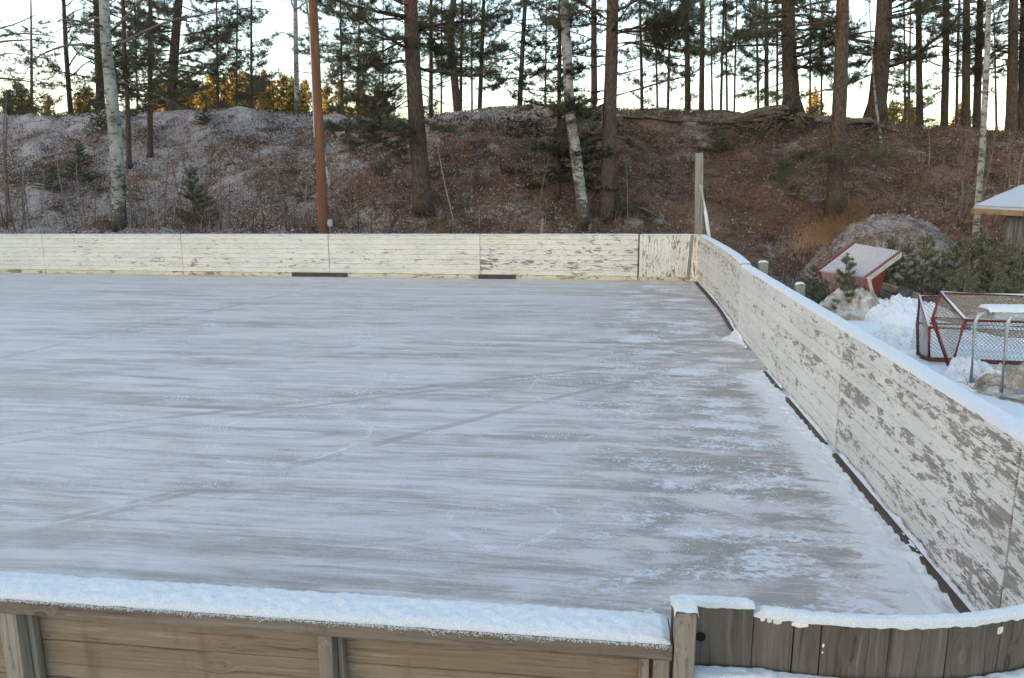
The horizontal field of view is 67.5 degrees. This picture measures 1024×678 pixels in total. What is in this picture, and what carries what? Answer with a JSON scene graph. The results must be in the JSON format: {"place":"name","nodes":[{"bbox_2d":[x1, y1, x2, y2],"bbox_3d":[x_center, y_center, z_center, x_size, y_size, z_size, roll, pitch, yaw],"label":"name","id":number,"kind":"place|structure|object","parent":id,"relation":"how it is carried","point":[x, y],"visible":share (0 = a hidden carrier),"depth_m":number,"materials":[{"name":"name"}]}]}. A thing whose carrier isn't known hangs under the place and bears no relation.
{"place":"outdoors","nodes":[
{"label":"outdoors","id":0,"kind":"place"},
{"bbox_2d":[0,273,937,624],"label":"ice","id":1,"kind":"structure","parent":0,"point":[284,341],"depth_m":7.35,"materials":[{"name":"ice"}]},
{"bbox_2d":[0,234,638,279],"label":"board fence","id":2,"kind":"object","parent":1,"relation":"on","point":[558,256],"visible":1,"depth_m":20.90,"materials":[{"name":"wood"}]},
{"bbox_2d":[8,279,815,569],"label":"snow crumbs","id":3,"kind":"object","parent":1,"relation":"on","point":[750,506],"visible":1,"depth_m":7.01,"materials":[{"name":"snow"}]},
{"bbox_2d":[637,234,699,281],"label":"corner boards","id":4,"kind":"object","parent":1,"relation":"on","point":[661,257],"visible":0.99,"depth_m":19.84,"materials":[{"name":"wood"}]},
{"bbox_2d":[669,594,1023,677],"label":"corner boards","id":5,"kind":"object","parent":1,"relation":"on","point":[713,636],"visible":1,"depth_m":2.34,"materials":[{"name":"grey wood"}]},
{"bbox_2d":[736,371,959,614],"bbox_3d":[2.606,1.105,6.833,0.646,0.090,6.900,1,12,7],"label":"snow drift","id":6,"kind":"object","parent":1,"relation":"on","point":[892,551],"visible":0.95,"depth_m":5.43,"materials":[{"name":"snow"}]},
{"bbox_2d":[737,264,1023,612],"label":"board fence","id":7,"kind":"object","parent":1,"relation":"on","point":[932,460],"visible":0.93,"depth_m":5.42,"materials":[{"name":"paint"}]},
{"bbox_2d":[0,0,1019,130],"label":"sky","id":8,"kind":"structure","parent":0,"point":[278,56],"materials":[{"name":"white"}]},
{"bbox_2d":[0,103,1023,276],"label":"hillside","id":9,"kind":"structure","parent":0,"point":[717,222],"depth_m":27.36,"materials":[{"name":"soil"}]},
{"bbox_2d":[0,110,11,229],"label":"bare sapling","id":10,"kind":"object","parent":9,"relation":"on","point":[6,207],"visible":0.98,"depth_m":25.50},
{"bbox_2d":[0,93,16,231],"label":"bare sapling","id":11,"kind":"object","parent":9,"relation":"on","point":[9,203],"visible":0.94,"depth_m":25.59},
{"bbox_2d":[0,0,98,109],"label":"tree","id":12,"kind":"object","parent":9,"relation":"on","point":[16,47],"visible":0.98,"depth_m":36.03,"materials":[{"name":"green plant"}]},
{"bbox_2d":[28,163,73,192],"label":"young pine","id":13,"kind":"object","parent":9,"relation":"on","point":[52,175],"visible":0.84,"depth_m":28.00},
{"bbox_2d":[54,0,93,113],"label":"pine tree","id":14,"kind":"object","parent":9,"relation":"on","point":[68,83],"visible":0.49,"depth_m":37.00,"materials":[{"name":"green plant"}]},
{"bbox_2d":[57,142,103,182],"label":"young pine","id":15,"kind":"object","parent":9,"relation":"on","point":[77,159],"visible":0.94,"depth_m":28.58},
{"bbox_2d":[23,0,164,116],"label":"pine tree","id":16,"kind":"object","parent":9,"relation":"on","point":[99,95],"visible":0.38,"depth_m":35.40,"materials":[{"name":"green plant"}]},
{"bbox_2d":[83,102,107,133],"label":"young pine","id":17,"kind":"object","parent":9,"relation":"on","point":[101,122],"visible":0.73,"depth_m":31.10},
{"bbox_2d":[65,0,172,168],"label":"pine tree","id":18,"kind":"object","parent":9,"relation":"on","point":[134,49],"visible":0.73,"depth_m":28.05,"materials":[{"name":"green plant"}]},
{"bbox_2d":[88,0,200,158],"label":"pine tree","id":19,"kind":"object","parent":9,"relation":"on","point":[175,93],"visible":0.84,"depth_m":29.27,"materials":[{"name":"green plant"}]},
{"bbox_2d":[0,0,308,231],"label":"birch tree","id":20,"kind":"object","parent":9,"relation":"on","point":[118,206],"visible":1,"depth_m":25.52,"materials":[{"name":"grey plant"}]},
{"bbox_2d":[92,0,251,111],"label":"pine tree","id":21,"kind":"object","parent":9,"relation":"on","point":[201,45],"visible":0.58,"depth_m":34.89,"materials":[{"name":"green plant"}]},
{"bbox_2d":[172,164,219,224],"bbox_3d":[-10.991,-4.995,26.494,1.736,2.131,1.455,0,11,1],"label":"young pine","id":22,"kind":"object","parent":9,"relation":"on","point":[198,195],"visible":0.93,"depth_m":26.48,"materials":[{"name":"plant"}]},
{"bbox_2d":[261,100,287,231],"bbox_3d":[-7.784,-5.655,25.304,0.635,4.347,0.633,-7,13,-31],"label":"bare sapling","id":23,"kind":"object","parent":9,"relation":"on","point":[281,199],"visible":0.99,"depth_m":25.23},
{"bbox_2d":[276,0,341,112],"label":"birch tree","id":24,"kind":"object","parent":9,"relation":"on","point":[296,61],"visible":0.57,"depth_m":33.62,"materials":[{"name":"grey plant"}]},
{"bbox_2d":[275,0,342,228],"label":"birch tree","id":25,"kind":"object","parent":9,"relation":"on","point":[338,218],"visible":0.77,"depth_m":25.20,"materials":[{"name":"brown plant"}]},
{"bbox_2d":[308,0,332,233],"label":"utility pole","id":26,"kind":"object","parent":9,"relation":"on","point":[324,223],"visible":0.88,"depth_m":21.66,"materials":[{"name":"brown wood"}]},
{"bbox_2d":[302,0,525,215],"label":"pine tree","id":27,"kind":"object","parent":9,"relation":"on","point":[414,131],"visible":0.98,"depth_m":24.40,"materials":[{"name":"green plant"}]},
{"bbox_2d":[381,0,480,117],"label":"pine tree","id":28,"kind":"object","parent":9,"relation":"on","point":[400,75],"visible":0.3,"depth_m":34.31,"materials":[{"name":"green plant"}]},
{"bbox_2d":[395,0,509,111],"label":"pine tree","id":29,"kind":"object","parent":9,"relation":"on","point":[435,12],"visible":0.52,"depth_m":33.09,"materials":[{"name":"green plant"}]},
{"bbox_2d":[435,0,528,109],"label":"pine tree","id":30,"kind":"object","parent":9,"relation":"on","point":[480,83],"visible":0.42,"depth_m":34.48,"materials":[{"name":"green plant"}]},
{"bbox_2d":[0,103,1023,315],"bbox_3d":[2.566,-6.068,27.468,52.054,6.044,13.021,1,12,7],"label":"ground cover","id":31,"kind":"object","parent":9,"relation":"on","point":[434,196],"visible":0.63,"depth_m":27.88,"materials":[{"name":"plant"}]},
{"bbox_2d":[460,0,588,105],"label":"pine tree","id":32,"kind":"object","parent":9,"relation":"on","point":[486,56],"visible":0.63,"depth_m":33.77,"materials":[{"name":"green plant"}]},
{"bbox_2d":[500,0,624,200],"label":"spruce tree","id":33,"kind":"object","parent":9,"relation":"on","point":[578,68],"visible":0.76,"depth_m":24.44,"materials":[{"name":"green plant"}]},
{"bbox_2d":[532,0,629,107],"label":"pine tree","id":34,"kind":"object","parent":9,"relation":"on","point":[594,28],"visible":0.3,"depth_m":33.00,"materials":[{"name":"green plant"}]},
{"bbox_2d":[537,0,641,228],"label":"birch tree","id":35,"kind":"object","parent":9,"relation":"on","point":[582,207],"visible":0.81,"depth_m":23.82,"materials":[{"name":"white plant"}]},
{"bbox_2d":[512,0,762,223],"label":"pine tree","id":36,"kind":"object","parent":9,"relation":"on","point":[682,17],"visible":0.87,"depth_m":23.68,"materials":[{"name":"green plant"}]},
{"bbox_2d":[632,0,711,110],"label":"pine tree","id":37,"kind":"object","parent":9,"relation":"on","point":[687,68],"visible":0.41,"depth_m":33.69,"materials":[{"name":"green plant"}]},
{"bbox_2d":[665,1,734,109],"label":"pine tree","id":38,"kind":"object","parent":9,"relation":"on","point":[701,84],"visible":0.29,"depth_m":33.01,"materials":[{"name":"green plant"}]},
{"bbox_2d":[693,125,734,152],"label":"young pine","id":39,"kind":"object","parent":9,"relation":"on","point":[722,141],"visible":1,"depth_m":28.04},
{"bbox_2d":[621,105,902,138],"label":"exposed roots","id":40,"kind":"object","parent":9,"relation":"on","point":[772,113],"visible":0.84,"depth_m":29.68,"materials":[{"name":"brown wood"}]},
{"bbox_2d":[681,0,871,122],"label":"pine tree","id":41,"kind":"object","parent":9,"relation":"on","point":[791,67],"visible":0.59,"depth_m":30.01,"materials":[{"name":"green plant"}]},
{"bbox_2d":[733,0,907,216],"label":"pine tree","id":42,"kind":"object","parent":9,"relation":"on","point":[835,156],"visible":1,"depth_m":23.62,"materials":[{"name":"green plant"}]},
{"bbox_2d":[760,182,912,261],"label":"dry grass","id":43,"kind":"structure","parent":9,"relation":"on","point":[832,235],"depth_m":19.75,"materials":[{"name":"plant"}]},
{"bbox_2d":[864,0,888,163],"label":"birch tree","id":44,"kind":"object","parent":9,"relation":"on","point":[877,114],"visible":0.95,"depth_m":26.27,"materials":[{"name":"white plant"}]},
{"bbox_2d":[794,0,975,125],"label":"pine tree","id":45,"kind":"object","parent":9,"relation":"on","point":[884,34],"visible":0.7,"depth_m":29.56,"materials":[{"name":"green plant"}]},
{"bbox_2d":[871,0,951,128],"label":"pine tree","id":46,"kind":"object","parent":9,"relation":"on","point":[919,104],"visible":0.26,"depth_m":32.42,"materials":[{"name":"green plant"}]},
{"bbox_2d":[870,0,1010,126],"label":"pine tree","id":47,"kind":"object","parent":9,"relation":"on","point":[944,109],"visible":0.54,"depth_m":32.15,"materials":[{"name":"green plant"}]},
{"bbox_2d":[927,0,1023,125],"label":"pine tree","id":48,"kind":"object","parent":9,"relation":"on","point":[966,95],"visible":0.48,"depth_m":31.76,"materials":[{"name":"green plant"}]},
{"bbox_2d":[949,0,1023,130],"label":"pine tree","id":49,"kind":"object","parent":9,"relation":"on","point":[1011,93],"visible":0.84,"depth_m":30.66,"materials":[{"name":"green plant"}]},
{"bbox_2d":[949,0,1023,131],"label":"pine tree","id":50,"kind":"object","parent":9,"relation":"on","point":[1021,83],"visible":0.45,"depth_m":32.05,"materials":[{"name":"green plant"}]},
{"bbox_2d":[972,0,1021,257],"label":"birch tree","id":51,"kind":"object","parent":9,"relation":"on","point":[981,164],"visible":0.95,"depth_m":20.60,"materials":[{"name":"white plant"}]},
{"bbox_3d":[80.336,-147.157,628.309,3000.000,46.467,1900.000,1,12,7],"label":"ground","id":52,"kind":"structure","parent":0,"visible":0},
{"bbox_2d":[0,80,39,114],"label":"pine","id":53,"kind":"object","parent":52,"relation":"on","point":[21,99],"visible":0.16,"depth_m":68.02,"materials":[{"name":"green plant"}]},
{"bbox_2d":[0,0,66,115],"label":"background pine","id":54,"kind":"object","parent":52,"relation":"on","point":[32,105],"visible":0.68,"depth_m":53.69,"materials":[{"name":"green plant"}]},
{"bbox_2d":[191,70,230,110],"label":"pine","id":55,"kind":"object","parent":52,"relation":"on","point":[212,92],"visible":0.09,"depth_m":96.74,"materials":[{"name":"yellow plant"}]},
{"bbox_2d":[165,0,258,109],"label":"background pine","id":56,"kind":"object","parent":52,"relation":"on","point":[217,104],"visible":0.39,"depth_m":43.12,"materials":[{"name":"green plant"}]},
{"bbox_2d":[192,0,281,106],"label":"background pine","id":57,"kind":"object","parent":52,"relation":"on","point":[257,89],"visible":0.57,"depth_m":42.42,"materials":[{"name":"green plant"}]},
{"bbox_2d":[214,0,281,108],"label":"pine tree","id":58,"kind":"object","parent":52,"relation":"on","point":[250,76],"visible":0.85,"depth_m":37.71,"materials":[{"name":"green plant"}]},
{"bbox_2d":[269,72,293,112],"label":"pine","id":59,"kind":"object","parent":52,"relation":"on","point":[282,82],"visible":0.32,"depth_m":97.33,"materials":[{"name":"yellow plant"}]},
{"bbox_2d":[279,75,308,115],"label":"pine","id":60,"kind":"object","parent":52,"relation":"on","point":[290,84],"visible":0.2,"depth_m":97.49,"materials":[{"name":"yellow plant"}]},
{"bbox_2d":[299,80,312,113],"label":"pine","id":61,"kind":"object","parent":52,"relation":"on","point":[304,89],"visible":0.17,"depth_m":104.49,"materials":[{"name":"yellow plant"}]},
{"bbox_2d":[322,82,338,114],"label":"pine","id":62,"kind":"object","parent":52,"relation":"on","point":[327,100],"visible":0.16,"depth_m":88.07,"materials":[{"name":"yellow plant"}]},
{"bbox_2d":[288,1,379,115],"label":"background pine","id":63,"kind":"object","parent":52,"relation":"on","point":[334,82],"visible":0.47,"depth_m":39.34,"materials":[{"name":"green plant"}]},
{"bbox_2d":[0,571,672,677],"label":"board fence","id":64,"kind":"object","parent":52,"relation":"on","point":[60,626],"visible":1,"depth_m":2.44,"materials":[{"name":"brown wood"}]},
{"bbox_2d":[321,2,402,115],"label":"background pine","id":65,"kind":"object","parent":52,"relation":"on","point":[376,80],"visible":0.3,"depth_m":49.61,"materials":[{"name":"green plant"}]},
{"bbox_2d":[348,1,406,116],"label":"background pine","id":66,"kind":"object","parent":52,"relation":"on","point":[399,98],"visible":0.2,"depth_m":54.47,"materials":[{"name":"green plant"}]},
{"bbox_2d":[511,0,588,100],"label":"background pine","id":67,"kind":"object","parent":52,"relation":"on","point":[532,36],"visible":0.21,"depth_m":46.39,"materials":[{"name":"green plant"}]},
{"bbox_2d":[618,3,657,108],"bbox_3d":[5.992,-15.370,35.826,2.329,11.177,3.256,4,12,20],"label":"slender pine","id":68,"kind":"object","parent":52,"relation":"on","point":[642,74],"visible":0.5,"depth_m":35.94,"materials":[{"name":"green plant"}]},
{"bbox_2d":[631,0,698,109],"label":"background pine","id":69,"kind":"object","parent":52,"relation":"on","point":[668,77],"visible":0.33,"depth_m":46.17,"materials":[{"name":"green plant"}]},
{"bbox_2d":[694,1,740,109],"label":"slender pine","id":70,"kind":"object","parent":52,"relation":"on","point":[710,8],"visible":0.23,"depth_m":42.17,"materials":[{"name":"green plant"}]},
{"bbox_2d":[699,0,749,108],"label":"slender pine","id":71,"kind":"object","parent":52,"relation":"on","point":[724,23],"visible":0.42,"depth_m":35.41,"materials":[{"name":"green plant"}]},
{"bbox_2d":[705,0,762,109],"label":"slender pine","id":72,"kind":"object","parent":52,"relation":"on","point":[736,20],"visible":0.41,"depth_m":35.89,"materials":[{"name":"green plant"}]},
{"bbox_2d":[717,0,781,110],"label":"slender pine","id":73,"kind":"object","parent":52,"relation":"on","point":[747,55],"visible":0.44,"depth_m":38.94,"materials":[{"name":"green plant"}]},
{"bbox_2d":[741,0,781,106],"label":"slender pine","id":74,"kind":"object","parent":52,"relation":"on","point":[767,52],"visible":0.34,"depth_m":38.59,"materials":[{"name":"green plant"}]},
{"bbox_2d":[728,2,833,104],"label":"background pine","id":75,"kind":"object","parent":52,"relation":"on","point":[778,53],"visible":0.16,"depth_m":41.09,"materials":[{"name":"green plant"}]},
{"bbox_2d":[695,275,1023,421],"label":"snow field","id":76,"kind":"structure","parent":52,"relation":"on","point":[1015,409],"depth_m":11.49,"materials":[{"name":"snow"}]},
{"bbox_2d":[694,153,710,236],"bbox_3d":[4.954,-3.176,19.887,0.336,3.261,1.082,0,11,-1],"label":"timber post","id":77,"kind":"object","parent":76,"relation":"on","point":[699,205],"visible":0.62,"depth_m":20.04,"materials":[{"name":"wood"}]},
{"bbox_2d":[696,234,750,331],"bbox_3d":[4.324,-1.343,16.033,0.303,1.243,7.079,1,12,8],"label":"board fence","id":78,"kind":"object","parent":76,"relation":"on","point":[719,272],"visible":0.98,"depth_m":15.43,"materials":[{"name":"wood"}]},
{"bbox_2d":[800,264,825,300],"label":"young pine","id":79,"kind":"object","parent":76,"relation":"on","point":[813,270],"visible":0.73,"depth_m":16.19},
{"bbox_2d":[826,251,858,308],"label":"young pine","id":80,"kind":"object","parent":76,"relation":"on","point":[846,278],"visible":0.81,"depth_m":14.54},
{"bbox_2d":[819,287,885,320],"bbox_3d":[6.537,-0.630,14.625,2.000,0.784,1.000,2,12,13],"label":"boulder","id":81,"kind":"object","parent":76,"relation":"on","point":[862,304],"visible":0.38,"depth_m":14.40,"materials":[{"name":"stone"}]},
{"bbox_2d":[817,242,901,297],"bbox_3d":[6.876,-1.333,15.194,1.195,1.076,1.099,-9,15,-38],"label":"shelter","id":82,"kind":"object","parent":81,"relation":"on","point":[873,263],"visible":0.84,"depth_m":15.03,"materials":[{"name":"metal"}]},
{"bbox_2d":[798,213,975,290],"bbox_3d":[9.614,-2.306,19.491,4.600,1.784,3.300,1,12,7],"label":"gravel mound","id":83,"kind":"object","parent":76,"relation":"on","point":[873,230],"visible":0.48,"depth_m":18.88,"materials":[{"name":"gravel"}]},
{"bbox_2d":[879,233,906,298],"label":"young pine","id":84,"kind":"object","parent":76,"relation":"on","point":[891,241],"visible":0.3,"depth_m":16.23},
{"bbox_2d":[880,282,920,298],"bbox_3d":[7.734,-0.899,15.517,0.646,0.444,0.822,-11,16,-42],"label":"board pile","id":85,"kind":"object","parent":76,"relation":"on","point":[903,291],"visible":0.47,"depth_m":15.48,"materials":[{"name":"brown wood"}]},
{"bbox_2d":[869,324,933,349],"bbox_3d":[6.101,0.030,12.058,1.440,0.511,1.240,1,12,7],"label":"snow heap","id":86,"kind":"object","parent":76,"relation":"on","point":[898,337],"visible":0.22,"depth_m":11.83,"materials":[{"name":"snow"}]},
{"bbox_2d":[880,242,927,296],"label":"young pine","id":87,"kind":"object","parent":76,"relation":"on","point":[908,250],"visible":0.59,"depth_m":16.07,"materials":[{"name":"plant"}]},
{"bbox_2d":[864,293,956,325],"bbox_3d":[7.309,-0.505,14.255,2.200,0.681,1.900,1,12,7],"label":"snow heap","id":88,"kind":"object","parent":76,"relation":"on","point":[899,309],"visible":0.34,"depth_m":13.86,"materials":[{"name":"snow"}]},
{"bbox_2d":[899,228,952,300],"bbox_3d":[8.587,-1.478,15.909,1.044,1.654,0.797,4,12,19],"label":"young pine","id":89,"kind":"object","parent":76,"relation":"on","point":[926,256],"visible":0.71,"depth_m":15.84,"materials":[{"name":"plant"}]},
{"bbox_2d":[919,248,955,302],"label":"young pine","id":90,"kind":"object","parent":76,"relation":"on","point":[933,279],"visible":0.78,"depth_m":15.63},
{"bbox_2d":[930,242,981,298],"bbox_3d":[9.207,-1.358,15.919,1.126,1.408,0.996,-11,16,-43],"label":"young pine","id":91,"kind":"object","parent":76,"relation":"on","point":[955,250],"visible":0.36,"depth_m":15.86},
{"bbox_2d":[933,262,986,315],"bbox_3d":[8.489,-0.905,14.393,0.951,1.100,0.841,2,12,11],"label":"young pine","id":92,"kind":"object","parent":76,"relation":"on","point":[967,271],"visible":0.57,"depth_m":14.33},
{"bbox_2d":[910,295,1023,364],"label":"hockey goal","id":93,"kind":"object","parent":76,"relation":"on","point":[926,323],"visible":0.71,"depth_m":10.96,"materials":[{"name":"red paint"}]},
{"bbox_2d":[947,238,987,303],"bbox_3d":[9.166,-1.315,15.468,0.797,1.493,1.044,4,12,21],"label":"young pine","id":94,"kind":"object","parent":76,"relation":"on","point":[971,247],"visible":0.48,"depth_m":15.37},
{"bbox_2d":[940,356,1006,391],"bbox_3d":[5.847,0.492,9.628,1.100,0.568,1.400,1,12,7],"label":"snow heap","id":95,"kind":"object","parent":76,"relation":"on","point":[956,365],"visible":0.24,"depth_m":9.58,"materials":[{"name":"snow"}]},
{"bbox_2d":[943,229,1005,302],"bbox_3d":[9.579,-1.434,15.526,1.229,1.703,1.029,-2,12,-9],"label":"young pine","id":96,"kind":"object","parent":76,"relation":"on","point":[981,245],"visible":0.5,"depth_m":15.45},
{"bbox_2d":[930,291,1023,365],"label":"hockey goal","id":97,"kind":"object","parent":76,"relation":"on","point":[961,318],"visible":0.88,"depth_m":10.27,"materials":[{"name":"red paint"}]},
{"bbox_2d":[966,247,1023,303],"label":"young pine","id":98,"kind":"object","parent":76,"relation":"on","point":[996,257],"visible":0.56,"depth_m":15.11,"materials":[{"name":"plant"}]},
{"bbox_2d":[969,304,1023,401],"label":"pipe stand","id":99,"kind":"object","parent":76,"relation":"on","point":[1008,312],"visible":1,"depth_m":9.02,"materials":[{"name":"grey metal"}]},
{"bbox_2d":[970,362,1023,403],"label":"boulder","id":100,"kind":"object","parent":76,"relation":"on","point":[1015,374],"visible":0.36,"depth_m":9.15,"materials":[{"name":"stone"}]},
{"bbox_2d":[984,268,1009,308],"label":"young pine","id":101,"kind":"object","parent":76,"relation":"on","point":[1002,278],"visible":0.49,"depth_m":14.04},
{"bbox_2d":[972,185,1023,291],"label":"shed","id":102,"kind":"structure","parent":76,"relation":"on","point":[1009,204],"depth_m":17.56,"materials":[{"name":"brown wood"}]},
{"bbox_2d":[979,236,1023,302],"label":"young pine","id":103,"kind":"object","parent":76,"relation":"on","point":[1010,245],"visible":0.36,"depth_m":15.34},
{"bbox_2d":[994,243,1023,301],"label":"young pine","id":104,"kind":"object","parent":76,"relation":"on","point":[1011,288],"visible":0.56,"depth_m":14.99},
{"bbox_2d":[889,1,933,127],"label":"slender pine","id":105,"kind":"object","parent":52,"relation":"on","point":[902,73],"visible":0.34,"depth_m":40.10,"materials":[{"name":"green plant"}]},
{"bbox_2d":[888,1,953,127],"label":"background pine","id":106,"kind":"object","parent":52,"relation":"on","point":[911,63],"visible":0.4,"depth_m":50.55,"materials":[{"name":"green plant"}]},
{"bbox_2d":[915,0,1000,123],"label":"slender pine","id":107,"kind":"object","parent":52,"relation":"on","point":[957,93],"visible":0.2,"depth_m":37.49,"materials":[{"name":"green plant"}]},
{"bbox_2d":[938,0,1019,128],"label":"pine tree","id":108,"kind":"object","parent":52,"relation":"on","point":[976,109],"visible":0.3,"depth_m":32.69,"materials":[{"name":"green plant"}]},
{"bbox_2d":[961,0,1019,129],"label":"background pine","id":109,"kind":"object","parent":52,"relation":"on","point":[995,76],"visible":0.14,"depth_m":43.72,"materials":[{"name":"green plant"}]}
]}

